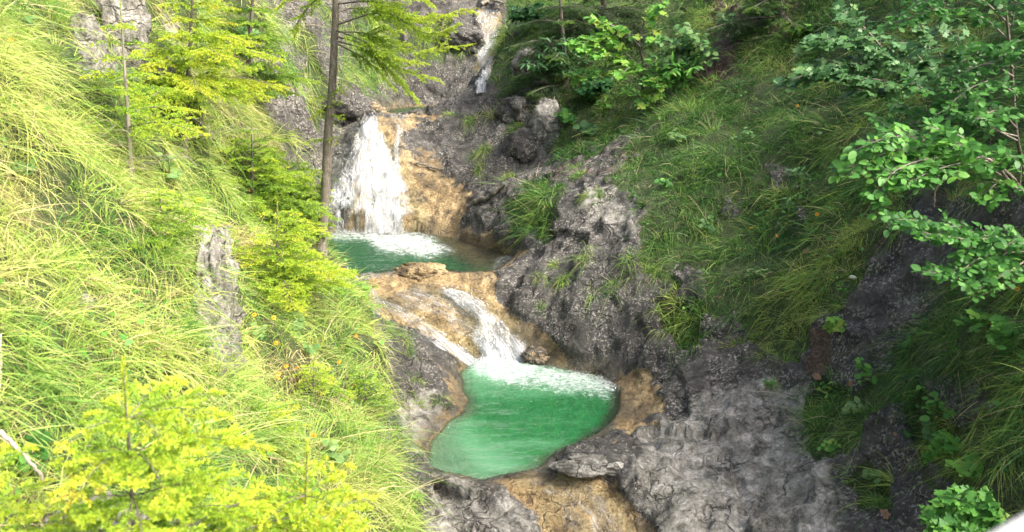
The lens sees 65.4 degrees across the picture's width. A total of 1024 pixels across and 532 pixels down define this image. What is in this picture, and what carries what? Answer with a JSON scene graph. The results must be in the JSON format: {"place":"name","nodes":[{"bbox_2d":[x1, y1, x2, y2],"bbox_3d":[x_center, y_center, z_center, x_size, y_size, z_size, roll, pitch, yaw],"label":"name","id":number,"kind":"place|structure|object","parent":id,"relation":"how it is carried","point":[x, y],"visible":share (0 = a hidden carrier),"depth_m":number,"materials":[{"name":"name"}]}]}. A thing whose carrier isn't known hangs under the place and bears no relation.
{"place":"outdoors","nodes":[
{"label":"outdoors","id":0,"kind":"place"},
{"bbox_2d":[328,232,513,273],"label":"pool water","id":1,"kind":"structure","parent":0,"point":[417,244],"depth_m":15.88,"materials":[{"name":"green liquid"}]},
{"bbox_2d":[0,0,1023,531],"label":"terrain","id":2,"kind":"structure","parent":0,"point":[696,442],"depth_m":10.91,"materials":[{"name":"stone"}]},
{"bbox_2d":[2,154,38,174],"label":"herb plant","id":3,"kind":"object","parent":2,"relation":"on","point":[32,161],"visible":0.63,"depth_m":5.88,"materials":[{"name":"green plant"}]},
{"bbox_2d":[1,0,40,25],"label":"herb plant","id":4,"kind":"object","parent":2,"relation":"on","point":[27,17],"visible":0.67,"depth_m":6.93,"materials":[{"name":"green plant"}]},
{"bbox_2d":[0,430,47,486],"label":"fallen branch","id":5,"kind":"object","parent":2,"relation":"on","point":[11,442],"visible":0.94,"depth_m":3.38,"materials":[{"name":"grey wood"}]},
{"bbox_2d":[2,429,52,472],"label":"herb plant","id":6,"kind":"object","parent":2,"relation":"on","point":[32,439],"visible":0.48,"depth_m":4.17,"materials":[{"name":"green plant"}]},
{"bbox_2d":[0,442,92,531],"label":"spruce tree","id":7,"kind":"object","parent":2,"relation":"on","point":[8,510],"visible":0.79,"depth_m":3.37,"materials":[{"name":"green plant"}]},
{"bbox_2d":[76,293,94,309],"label":"stone","id":8,"kind":"object","parent":2,"relation":"on","point":[84,296],"visible":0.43,"depth_m":5.47,"materials":[{"name":"stone"}]},
{"bbox_2d":[22,489,148,531],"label":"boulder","id":9,"kind":"object","parent":2,"relation":"on","point":[144,516],"visible":0.04,"depth_m":4.07,"materials":[{"name":"plant"}]},
{"bbox_2d":[68,12,107,66],"bbox_3d":[-4.216,-2.178,7.927,0.356,0.661,0.411,9,16,33],"label":"boulder","id":10,"kind":"object","parent":2,"relation":"on","point":[89,27],"visible":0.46,"depth_m":7.82,"materials":[{"name":"stone"}]},
{"bbox_2d":[92,0,151,84],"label":"boulder","id":11,"kind":"object","parent":2,"relation":"on","point":[137,13],"visible":0.4,"depth_m":8.90,"materials":[{"name":"stone"}]},
{"bbox_2d":[72,2,210,192],"bbox_3d":[-3.524,-1.454,7.399,1.521,1.917,1.232,-3,14,-11],"label":"spruce tree","id":12,"kind":"object","parent":2,"relation":"on","point":[128,110],"visible":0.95,"depth_m":7.30,"materials":[{"name":"green plant"}]},
{"bbox_2d":[121,187,220,250],"bbox_3d":[-3.076,-0.415,6.852,0.852,0.570,1.038,-13,18,-42],"label":"spruce tree","id":13,"kind":"object","parent":2,"relation":"on","point":[178,212],"visible":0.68,"depth_m":6.79,"materials":[{"name":"green plant"}]},
{"bbox_2d":[155,152,186,180],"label":"herb plant","id":14,"kind":"object","parent":2,"relation":"on","point":[174,170],"visible":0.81,"depth_m":8.30,"materials":[{"name":"green plant"}]},
{"bbox_2d":[0,356,371,531],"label":"spruce tree","id":15,"kind":"object","parent":2,"relation":"on","point":[170,501],"visible":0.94,"depth_m":3.17,"materials":[{"name":"green plant"}]},
{"bbox_2d":[122,0,291,162],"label":"spruce tree","id":16,"kind":"object","parent":2,"relation":"on","point":[215,83],"visible":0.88,"depth_m":9.01,"materials":[{"name":"green plant"}]},
{"bbox_2d":[0,14,414,520],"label":"ground cover","id":17,"kind":"object","parent":2,"relation":"on","point":[128,342],"visible":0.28,"depth_m":6.16,"materials":[{"name":"green plant"}]},
{"bbox_2d":[192,234,234,323],"bbox_3d":[-2.697,0.289,7.227,0.280,1.180,0.681,0,14,0],"label":"boulder","id":18,"kind":"object","parent":2,"relation":"on","point":[210,256],"visible":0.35,"depth_m":7.05,"materials":[{"name":"stone"}]},
{"bbox_2d":[0,0,482,531],"bbox_3d":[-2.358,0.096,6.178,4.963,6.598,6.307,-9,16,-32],"label":"meadow grass","id":19,"kind":"structure","parent":2,"relation":"on","point":[240,386],"depth_m":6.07,"materials":[{"name":"plant"}]},
{"bbox_2d":[228,15,260,39],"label":"herb plant","id":20,"kind":"object","parent":2,"relation":"on","point":[242,29],"visible":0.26,"depth_m":14.55,"materials":[{"name":"green plant"}]},
{"bbox_2d":[246,322,267,339],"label":"herb plant","id":21,"kind":"object","parent":2,"relation":"on","point":[256,334],"visible":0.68,"depth_m":8.14,"materials":[{"name":"green plant"}]},
{"bbox_2d":[210,0,320,99],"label":"spruce tree","id":22,"kind":"object","parent":2,"relation":"on","point":[272,76],"visible":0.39,"depth_m":13.70,"materials":[{"name":"green plant"}]},
{"bbox_2d":[216,121,327,218],"bbox_3d":[-3.707,-1.395,11.553,2.192,1.473,1.973,0,14,0],"label":"spruce tree","id":23,"kind":"object","parent":2,"relation":"on","point":[265,160],"visible":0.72,"depth_m":11.34,"materials":[{"name":"green plant"}]},
{"bbox_2d":[247,400,309,446],"bbox_3d":[-2.018,1.271,6.450,0.733,0.342,0.772,0,14,0],"label":"spruce tree","id":24,"kind":"object","parent":2,"relation":"on","point":[275,416],"visible":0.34,"depth_m":6.43,"materials":[{"name":"green plant"}]},
{"bbox_2d":[232,202,357,315],"bbox_3d":[-2.659,-0.131,9.368,1.610,1.277,1.924,0,14,0],"label":"spruce tree","id":25,"kind":"object","parent":2,"relation":"on","point":[287,264],"visible":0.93,"depth_m":9.21,"materials":[{"name":"green plant"}]},
{"bbox_2d":[289,313,305,330],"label":"herb plant","id":26,"kind":"object","parent":2,"relation":"on","point":[298,322],"visible":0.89,"depth_m":9.01,"materials":[{"name":"green plant"}]},
{"bbox_2d":[258,151,341,246],"bbox_3d":[-3.409,-0.973,11.963,1.734,1.506,1.832,5,14,19],"label":"spruce tree","id":27,"kind":"object","parent":2,"relation":"on","point":[289,167],"visible":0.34,"depth_m":11.80,"materials":[{"name":"green plant"}]},
{"bbox_2d":[303,342,318,353],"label":"herb plant","id":28,"kind":"object","parent":2,"relation":"on","point":[316,346],"visible":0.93,"depth_m":8.49,"materials":[{"name":"green plant"}]},
{"bbox_2d":[252,438,380,531],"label":"spruce tree","id":29,"kind":"object","parent":2,"relation":"on","point":[347,524],"visible":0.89,"depth_m":3.62,"materials":[{"name":"green plant"}]},
{"bbox_2d":[292,360,354,406],"bbox_3d":[-2.002,1.181,8.161,0.749,0.490,0.652,-6,15,-24],"label":"spruce tree","id":30,"kind":"object","parent":2,"relation":"on","point":[322,380],"visible":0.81,"depth_m":8.09,"materials":[{"name":"green plant"}]},
{"bbox_2d":[318,439,350,463],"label":"herb plant","id":31,"kind":"object","parent":2,"relation":"on","point":[343,456],"visible":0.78,"depth_m":6.76,"materials":[{"name":"green plant"}]},
{"bbox_2d":[322,90,375,124],"bbox_3d":[-3.889,-3.610,18.536,1.184,0.928,1.233,-12,18,-41],"label":"boulder","id":32,"kind":"object","parent":2,"relation":"on","point":[353,108],"visible":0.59,"depth_m":18.19,"materials":[{"name":"stone"}]},
{"bbox_2d":[353,281,377,291],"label":"herb plant","id":33,"kind":"object","parent":2,"relation":"on","point":[366,287],"visible":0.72,"depth_m":12.05,"materials":[{"name":"green plant"}]},
{"bbox_2d":[343,368,398,416],"bbox_3d":[-1.597,1.383,8.677,0.721,0.585,0.644,0,14,0],"label":"spruce tree","id":34,"kind":"object","parent":2,"relation":"on","point":[364,389],"visible":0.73,"depth_m":8.64,"materials":[{"name":"green plant"}]},
{"bbox_2d":[335,112,411,233],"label":"waterfall","id":35,"kind":"structure","parent":2,"relation":"on","point":[376,188],"depth_m":17.44,"materials":[{"name":"white liquid"}]},
{"bbox_2d":[235,0,513,256],"bbox_3d":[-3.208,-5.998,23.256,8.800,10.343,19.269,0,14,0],"label":"spruce tree","id":36,"kind":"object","parent":2,"relation":"on","point":[269,17],"depth_m":18.55,"materials":[{"name":"plant"}]},
{"bbox_2d":[273,0,479,254],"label":"spruce tree","id":37,"kind":"object","parent":2,"relation":"on","point":[376,51],"visible":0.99,"depth_m":11.47,"materials":[{"name":"green plant"}]},
{"bbox_2d":[376,315,412,343],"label":"grass tuft","id":38,"kind":"object","parent":2,"relation":"on","point":[388,325],"visible":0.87,"depth_m":11.03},
{"bbox_2d":[392,318,420,354],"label":"grass tuft","id":39,"kind":"object","parent":2,"relation":"on","point":[399,331],"visible":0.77,"depth_m":11.34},
{"bbox_2d":[376,407,443,469],"bbox_3d":[-1.130,1.898,8.646,0.777,1.022,1.000,-5,15,-22],"label":"grass tuft","id":40,"kind":"object","parent":2,"relation":"on","point":[399,431],"visible":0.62,"depth_m":8.73,"materials":[{"name":"plant"}]},
{"bbox_2d":[391,262,447,281],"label":"boulder","id":41,"kind":"object","parent":2,"relation":"on","point":[419,271],"visible":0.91,"depth_m":13.58,"materials":[{"name":"stone"}]},
{"bbox_2d":[379,284,527,365],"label":"waterfall","id":42,"kind":"structure","parent":2,"relation":"on","point":[489,355],"depth_m":12.48,"materials":[{"name":"white liquid"}]},
{"bbox_2d":[438,22,485,53],"bbox_3d":[-1.592,-7.387,25.924,1.694,1.061,1.354,0,14,0],"label":"boulder","id":43,"kind":"object","parent":2,"relation":"on","point":[467,33],"visible":0.75,"depth_m":25.45,"materials":[{"name":"stone"}]},
{"bbox_2d":[452,107,481,143],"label":"grass tuft","id":44,"kind":"object","parent":2,"relation":"on","point":[472,120],"visible":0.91,"depth_m":18.84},
{"bbox_2d":[461,137,501,169],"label":"grass tuft","id":45,"kind":"object","parent":2,"relation":"on","point":[483,146],"visible":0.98,"depth_m":17.92,"materials":[{"name":"plant"}]},
{"bbox_2d":[476,12,493,92],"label":"waterfall","id":46,"kind":"structure","parent":2,"relation":"on","point":[482,72],"depth_m":22.26,"materials":[{"name":"white liquid"}]},
{"bbox_2d":[466,183,505,208],"bbox_3d":[-0.563,-1.446,16.624,1.006,0.636,0.188,9,16,34],"label":"driftwood log","id":47,"kind":"object","parent":2,"relation":"on","point":[482,198],"visible":1,"depth_m":16.54,"materials":[{"name":"grey wood"}]},
{"bbox_2d":[494,120,529,143],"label":"grass tuft","id":48,"kind":"object","parent":2,"relation":"on","point":[516,128],"visible":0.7,"depth_m":18.01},
{"bbox_2d":[494,95,532,124],"bbox_3d":[0.157,-3.473,18.638,1.070,1.018,1.081,-9,16,-34],"label":"boulder","id":49,"kind":"object","parent":2,"relation":"on","point":[513,107],"visible":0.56,"depth_m":18.22,"materials":[{"name":"stone"}]},
{"bbox_2d":[502,127,542,163],"bbox_3d":[0.241,-2.612,17.758,0.933,0.971,0.929,0,14,0],"label":"boulder","id":50,"kind":"object","parent":2,"relation":"on","point":[521,145],"visible":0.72,"depth_m":17.43,"materials":[{"name":"stone"}]},
{"bbox_2d":[510,46,542,78],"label":"boulder","id":51,"kind":"object","parent":2,"relation":"on","point":[515,69],"visible":0.29,"depth_m":19.15,"materials":[{"name":"stone"}]},
{"bbox_2d":[506,0,551,26],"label":"leafy bush","id":52,"kind":"object","parent":2,"relation":"on","point":[522,15],"visible":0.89,"depth_m":19.77,"materials":[{"name":"green plant"}]},
{"bbox_2d":[520,346,549,366],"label":"boulder","id":53,"kind":"object","parent":2,"relation":"on","point":[535,355],"visible":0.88,"depth_m":12.33,"materials":[{"name":"stone"}]},
{"bbox_2d":[529,96,558,141],"bbox_3d":[0.754,-3.063,17.740,0.749,1.415,0.839,0,14,0],"label":"boulder","id":54,"kind":"object","parent":2,"relation":"on","point":[543,121],"visible":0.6,"depth_m":17.44,"materials":[{"name":"stone"}]},
{"bbox_2d":[488,0,618,101],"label":"spruce tree","id":55,"kind":"object","parent":2,"relation":"on","point":[539,43],"visible":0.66,"depth_m":17.99,"materials":[{"name":"green plant"}]},
{"bbox_2d":[519,33,602,78],"bbox_3d":[1.132,-4.533,17.915,1.970,1.420,1.310,0,14,0],"label":"leafy bush","id":56,"kind":"object","parent":2,"relation":"on","point":[542,67],"visible":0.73,"depth_m":17.85,"materials":[{"name":"green plant"}]},
{"bbox_2d":[548,271,574,293],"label":"grass tuft","id":57,"kind":"object","parent":2,"relation":"on","point":[560,279],"visible":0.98,"depth_m":12.70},
{"bbox_2d":[554,108,576,124],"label":"herb plant","id":58,"kind":"object","parent":2,"relation":"on","point":[570,118],"visible":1,"depth_m":17.27,"materials":[{"name":"green plant"}]},
{"bbox_2d":[552,167,590,182],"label":"grass tuft","id":59,"kind":"object","parent":2,"relation":"on","point":[577,173],"visible":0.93,"depth_m":14.96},
{"bbox_2d":[552,240,605,304],"bbox_3d":[1.224,0.370,12.599,1.198,1.477,1.244,-8,16,-30],"label":"grass tuft","id":60,"kind":"object","parent":2,"relation":"on","point":[582,257],"visible":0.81,"depth_m":12.78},
{"bbox_2d":[547,454,623,477],"bbox_3d":[0.872,2.216,8.820,0.978,0.196,0.459,0,14,0],"label":"boulder","id":61,"kind":"object","parent":2,"relation":"on","point":[585,466],"visible":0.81,"depth_m":8.71,"materials":[{"name":"stone"}]},
{"bbox_2d":[573,120,598,135],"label":"herb plant","id":62,"kind":"object","parent":2,"relation":"on","point":[584,124],"visible":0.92,"depth_m":16.82,"materials":[{"name":"green plant"}]},
{"bbox_2d":[567,185,612,208],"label":"grass tuft","id":63,"kind":"object","parent":2,"relation":"on","point":[577,199],"visible":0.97,"depth_m":13.75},
{"bbox_2d":[571,75,615,101],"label":"leafy bush","id":64,"kind":"object","parent":2,"relation":"on","point":[589,89],"visible":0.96,"depth_m":17.26,"materials":[{"name":"green plant"}]},
{"bbox_2d":[530,0,671,54],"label":"spruce tree","id":65,"kind":"object","parent":2,"relation":"on","point":[633,10],"visible":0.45,"depth_m":18.87,"materials":[{"name":"green plant"}]},
{"bbox_2d":[577,274,646,329],"bbox_3d":[1.506,0.511,12.211,1.294,0.881,0.858,0,14,0],"label":"grass tuft","id":66,"kind":"object","parent":2,"relation":"on","point":[614,281],"visible":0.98,"depth_m":12.24,"materials":[{"name":"plant"}]},
{"bbox_2d":[563,0,669,108],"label":"maple tree","id":67,"kind":"object","parent":2,"relation":"on","point":[581,48],"visible":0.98,"depth_m":15.90,"materials":[{"name":"green plant"}]},
{"bbox_2d":[607,246,643,285],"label":"grass tuft","id":68,"kind":"object","parent":2,"relation":"on","point":[621,258],"visible":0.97,"depth_m":12.29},
{"bbox_2d":[619,84,639,99],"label":"herb plant","id":69,"kind":"object","parent":2,"relation":"on","point":[626,91],"visible":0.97,"depth_m":17.36,"materials":[{"name":"green plant"}]},
{"bbox_2d":[630,258,677,298],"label":"grass tuft","id":70,"kind":"object","parent":2,"relation":"on","point":[645,270],"visible":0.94,"depth_m":12.16,"materials":[{"name":"plant"}]},
{"bbox_2d":[654,176,672,187],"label":"herb plant","id":71,"kind":"object","parent":2,"relation":"on","point":[663,180],"visible":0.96,"depth_m":13.24,"materials":[{"name":"green plant"}]},
{"bbox_2d":[638,51,704,92],"bbox_3d":[3.278,-3.913,16.004,1.209,1.036,1.310,8,16,31],"label":"leafy bush","id":72,"kind":"object","parent":2,"relation":"on","point":[675,72],"visible":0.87,"depth_m":15.89,"materials":[{"name":"green plant"}]},
{"bbox_2d":[641,90,703,125],"bbox_3d":[3.034,-2.842,15.529,1.520,1.255,1.569,10,17,34],"label":"grass tuft","id":73,"kind":"object","parent":2,"relation":"on","point":[680,106],"visible":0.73,"depth_m":15.22,"materials":[{"name":"plant"}]},
{"bbox_2d":[668,128,686,141],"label":"herb plant","id":74,"kind":"object","parent":2,"relation":"on","point":[678,135],"visible":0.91,"depth_m":14.35,"materials":[{"name":"green plant"}]},
{"bbox_2d":[648,15,720,73],"bbox_3d":[3.506,-4.406,16.024,1.496,1.217,1.252,0,14,0],"label":"leafy bush","id":75,"kind":"object","parent":2,"relation":"on","point":[687,45],"visible":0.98,"depth_m":15.80,"materials":[{"name":"green plant"}]},
{"bbox_2d":[672,293,706,335],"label":"grass tuft","id":76,"kind":"object","parent":2,"relation":"on","point":[695,309],"visible":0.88,"depth_m":11.40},
{"bbox_2d":[674,161,717,184],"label":"herb plant","id":77,"kind":"object","parent":2,"relation":"on","point":[693,168],"visible":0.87,"depth_m":13.21,"materials":[{"name":"green plant"}]},
{"bbox_2d":[699,215,715,232],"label":"herb plant","id":78,"kind":"object","parent":2,"relation":"on","point":[704,223],"visible":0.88,"depth_m":12.60,"materials":[{"name":"green plant"}]},
{"bbox_2d":[716,13,734,23],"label":"herb plant","id":79,"kind":"object","parent":2,"relation":"on","point":[723,18],"visible":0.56,"depth_m":17.18,"materials":[{"name":"green plant"}]},
{"bbox_2d":[731,126,755,139],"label":"herb plant","id":80,"kind":"object","parent":2,"relation":"on","point":[748,133],"visible":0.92,"depth_m":13.65,"materials":[{"name":"green plant"}]},
{"bbox_2d":[471,0,1023,381],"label":"hanging grass","id":81,"kind":"structure","parent":2,"relation":"on","point":[701,108],"depth_m":13.22,"materials":[{"name":"plant"}]},
{"bbox_2d":[696,0,812,40],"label":"spruce tree","id":82,"kind":"object","parent":2,"relation":"on","point":[753,22],"visible":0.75,"depth_m":15.78,"materials":[{"name":"green plant"}]},
{"bbox_2d":[745,265,767,278],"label":"herb plant","id":83,"kind":"object","parent":2,"relation":"on","point":[756,270],"visible":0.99,"depth_m":11.12,"materials":[{"name":"green plant"}]},
{"bbox_2d":[742,342,778,363],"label":"grass tuft","id":84,"kind":"object","parent":2,"relation":"on","point":[766,350],"visible":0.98,"depth_m":10.25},
{"bbox_2d":[753,5,777,24],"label":"herb plant","id":85,"kind":"object","parent":2,"relation":"on","point":[763,11],"visible":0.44,"depth_m":16.13,"materials":[{"name":"green plant"}]},
{"bbox_2d":[521,0,1023,471],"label":"ground cover","id":86,"kind":"object","parent":2,"relation":"on","point":[955,185],"visible":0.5,"depth_m":11.25,"materials":[{"name":"green plant"}]},
{"bbox_2d":[784,167,808,181],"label":"herb plant","id":87,"kind":"object","parent":2,"relation":"on","point":[795,171],"visible":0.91,"depth_m":12.18,"materials":[{"name":"green plant"}]},
{"bbox_2d":[785,24,814,34],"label":"herb plant","id":88,"kind":"object","parent":2,"relation":"on","point":[811,29],"visible":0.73,"depth_m":15.28,"materials":[{"name":"green plant"}]},
{"bbox_2d":[806,381,838,398],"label":"herb plant","id":89,"kind":"object","parent":2,"relation":"on","point":[819,388],"visible":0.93,"depth_m":9.16,"materials":[{"name":"green plant"}]},
{"bbox_2d":[817,438,840,451],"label":"herb plant","id":90,"kind":"object","parent":2,"relation":"on","point":[829,446],"visible":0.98,"depth_m":8.23,"materials":[{"name":"green plant"}]},
{"bbox_2d":[823,316,846,333],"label":"herb plant","id":91,"kind":"object","parent":2,"relation":"on","point":[831,325],"visible":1,"depth_m":9.41,"materials":[{"name":"green plant"}]},
{"bbox_2d":[680,5,1023,531],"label":"hanging grass","id":92,"kind":"structure","parent":2,"relation":"on","point":[1007,401],"depth_m":8.01,"materials":[{"name":"plant"}]},
{"bbox_2d":[841,396,864,414],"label":"herb plant","id":93,"kind":"object","parent":2,"relation":"on","point":[847,408],"visible":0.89,"depth_m":8.43,"materials":[{"name":"green plant"}]},
{"bbox_2d":[854,357,877,383],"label":"herb plant","id":94,"kind":"object","parent":2,"relation":"on","point":[859,365],"visible":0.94,"depth_m":8.59,"materials":[{"name":"green plant"}]},
{"bbox_2d":[862,469,881,483],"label":"herb plant","id":95,"kind":"object","parent":2,"relation":"on","point":[870,472],"visible":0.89,"depth_m":7.62,"materials":[{"name":"green plant"}]},
{"bbox_2d":[772,0,995,144],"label":"maple tree","id":96,"kind":"object","parent":2,"relation":"on","point":[866,85],"visible":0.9,"depth_m":8.08,"materials":[{"name":"green plant"}]},
{"bbox_2d":[827,117,1023,219],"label":"willow shrub","id":97,"kind":"object","parent":2,"relation":"on","point":[900,169],"visible":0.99,"depth_m":6.08,"materials":[{"name":"green plant"}]},
{"bbox_2d":[933,156,1020,206],"bbox_3d":[3.672,-0.672,6.361,0.871,0.411,0.128,-3,14,-10],"label":"fallen branch","id":98,"kind":"object","parent":97,"relation":"attached to","point":[1002,171],"visible":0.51,"depth_m":6.33,"materials":[{"name":"brown wood"}]},
{"bbox_2d":[921,420,940,442],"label":"herb plant","id":99,"kind":"object","parent":2,"relation":"on","point":[926,429],"visible":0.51,"depth_m":7.42,"materials":[{"name":"green plant"}]},
{"bbox_2d":[916,385,955,420],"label":"herb plant","id":100,"kind":"object","parent":2,"relation":"on","point":[931,403],"visible":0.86,"depth_m":7.36,"materials":[{"name":"green plant"}]},
{"bbox_2d":[921,429,964,462],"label":"herb plant","id":101,"kind":"object","parent":2,"relation":"on","point":[948,444],"visible":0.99,"depth_m":6.91,"materials":[{"name":"green plant"}]},
{"bbox_2d":[865,0,1023,170],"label":"beech tree","id":102,"kind":"object","parent":2,"relation":"on","point":[971,120],"visible":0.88,"depth_m":6.70,"materials":[{"name":"green plant"}]},
{"bbox_2d":[878,209,1023,302],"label":"beech shrub","id":103,"kind":"object","parent":2,"relation":"on","point":[997,260],"visible":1,"depth_m":5.67,"materials":[{"name":"green plant"}]},
{"bbox_2d":[918,483,1010,531],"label":"maple shrub","id":104,"kind":"object","parent":2,"relation":"on","point":[951,507],"visible":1,"depth_m":5.71,"materials":[{"name":"green plant"}]},
{"bbox_2d":[944,449,984,482],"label":"herb plant","id":105,"kind":"object","parent":2,"relation":"on","point":[966,464],"visible":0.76,"depth_m":6.46,"materials":[{"name":"green plant"}]},
{"bbox_2d":[953,307,991,332],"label":"herb plant","id":106,"kind":"object","parent":2,"relation":"on","point":[974,315],"visible":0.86,"depth_m":7.09,"materials":[{"name":"green plant"}]},
{"bbox_2d":[985,313,1019,345],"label":"herb plant","id":107,"kind":"object","parent":2,"relation":"on","point":[1002,327],"visible":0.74,"depth_m":6.72,"materials":[{"name":"green plant"}]},
{"bbox_2d":[991,513,1023,531],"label":"handrail","id":108,"kind":"object","parent":2,"relation":"on","point":[1016,524],"depth_m":0.74,"materials":[{"name":"white"}]},
{"bbox_2d":[427,360,618,478],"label":"pool water","id":109,"kind":"structure","parent":0,"point":[485,456],"depth_m":10.79,"materials":[{"name":"green liquid"}]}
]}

